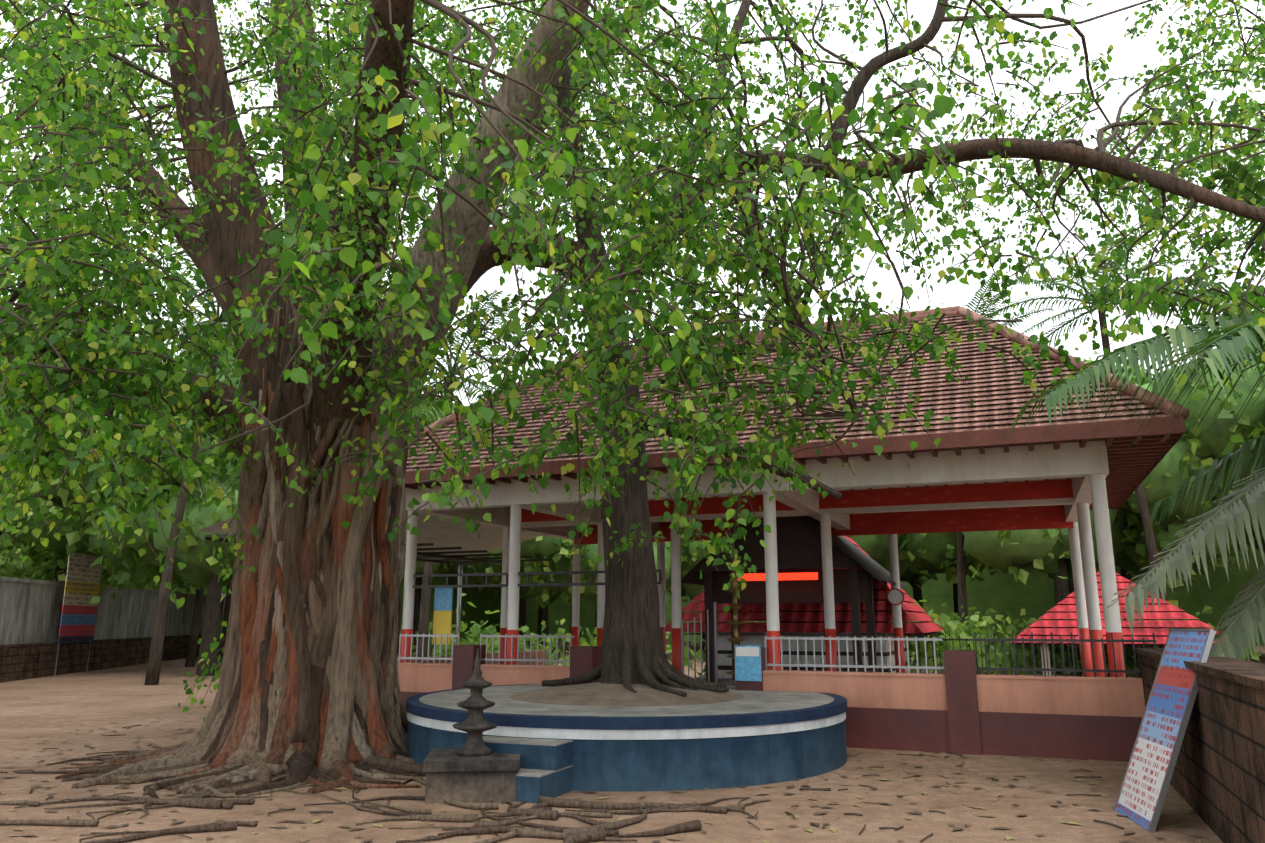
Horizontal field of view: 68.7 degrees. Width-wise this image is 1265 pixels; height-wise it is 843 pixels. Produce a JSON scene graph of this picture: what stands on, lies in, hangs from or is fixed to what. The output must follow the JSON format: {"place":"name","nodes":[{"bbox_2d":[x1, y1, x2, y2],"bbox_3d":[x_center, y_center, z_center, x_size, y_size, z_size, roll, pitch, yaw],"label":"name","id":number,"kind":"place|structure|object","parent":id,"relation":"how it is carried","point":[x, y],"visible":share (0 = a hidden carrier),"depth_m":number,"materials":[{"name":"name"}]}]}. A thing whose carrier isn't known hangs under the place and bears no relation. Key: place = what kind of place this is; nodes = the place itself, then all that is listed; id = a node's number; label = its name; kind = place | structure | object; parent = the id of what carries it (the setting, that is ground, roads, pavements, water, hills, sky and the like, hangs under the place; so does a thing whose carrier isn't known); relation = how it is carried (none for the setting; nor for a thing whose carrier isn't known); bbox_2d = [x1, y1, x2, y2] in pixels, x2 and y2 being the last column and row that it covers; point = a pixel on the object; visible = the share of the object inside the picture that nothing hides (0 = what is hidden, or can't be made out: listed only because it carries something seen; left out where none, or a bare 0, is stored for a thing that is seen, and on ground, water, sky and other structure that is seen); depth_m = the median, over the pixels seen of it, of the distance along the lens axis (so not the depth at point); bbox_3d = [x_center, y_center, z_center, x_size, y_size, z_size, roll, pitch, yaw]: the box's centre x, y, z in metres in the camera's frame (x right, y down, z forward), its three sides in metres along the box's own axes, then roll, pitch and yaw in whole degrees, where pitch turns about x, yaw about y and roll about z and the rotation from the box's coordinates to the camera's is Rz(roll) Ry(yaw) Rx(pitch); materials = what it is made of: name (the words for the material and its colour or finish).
{"place":"outdoors","nodes":[
{"label":"outdoors","id":0,"kind":"place"},
{"bbox_2d":[0,641,1264,842],"bbox_3d":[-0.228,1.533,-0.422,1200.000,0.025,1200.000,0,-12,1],"label":"ground","id":1,"kind":"structure","parent":0,"point":[872,795],"depth_m":8.43,"materials":[{"name":"brown soil"}]},
{"bbox_2d":[0,553,225,682],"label":"compound wall","id":2,"kind":"structure","parent":1,"relation":"on","point":[50,628],"depth_m":28.75,"materials":[{"name":"laterite stone blocks"},{"name":"corrugated metal sheet"}]},
{"bbox_2d":[423,648,519,803],"bbox_3d":[-1.494,2.844,8.804,0.860,1.330,0.860,1,-12,-6],"label":"stone lamp","id":3,"kind":"object","parent":1,"relation":"on","point":[474,769],"visible":1,"depth_m":8.34,"materials":[{"name":"stone"}]},
{"bbox_2d":[406,682,846,802],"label":"platform","id":4,"kind":"structure","parent":1,"relation":"on","point":[613,737],"depth_m":9.21,"materials":[{"name":"blue paint"}]},
{"bbox_2d":[0,0,1264,842],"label":"banyan tree","id":5,"kind":"object","parent":1,"relation":"on","point":[336,351],"visible":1,"depth_m":9.47,"materials":[{"name":"green plant"}]},
{"bbox_2d":[0,202,1264,684],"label":"trees","id":6,"kind":"object","parent":1,"relation":"on","point":[1002,584],"visible":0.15,"depth_m":27.55,"materials":[{"name":"green plant"}]},
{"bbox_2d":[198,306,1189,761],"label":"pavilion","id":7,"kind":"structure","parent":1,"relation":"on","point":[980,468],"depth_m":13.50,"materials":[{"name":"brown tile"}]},
{"bbox_2d":[666,516,1224,683],"bbox_3d":[7.150,3.876,21.179,11.950,4.500,12.250,-5,-13,22],"label":"red-roofed shrine","id":8,"kind":"object","parent":1,"relation":"on","point":[862,581],"visible":0.46,"depth_m":19.51,"materials":[{"name":"red tile"}]},
{"bbox_2d":[1005,160,1264,660],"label":"palm","id":9,"kind":"object","parent":1,"relation":"on","point":[1233,340],"visible":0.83,"depth_m":8.59,"materials":[{"name":"green plant"}]},
{"bbox_2d":[1114,628,1215,831],"bbox_3d":[4.380,2.497,7.641,0.040,1.640,0.850,20,-8,14],"label":"leaning sign","id":10,"kind":"object","parent":1,"relation":"on","point":[1156,750],"visible":0.96,"depth_m":7.58,"materials":[{"name":"white metal"}]},
{"bbox_2d":[1135,648,1264,842],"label":"laterite wall","id":11,"kind":"structure","parent":1,"relation":"on","point":[1217,782],"depth_m":6.52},
{"bbox_2d":[0,0,1264,405],"label":"sky","id":12,"kind":"structure","parent":0,"point":[1129,57],"materials":[{"name":"white"}]}
]}

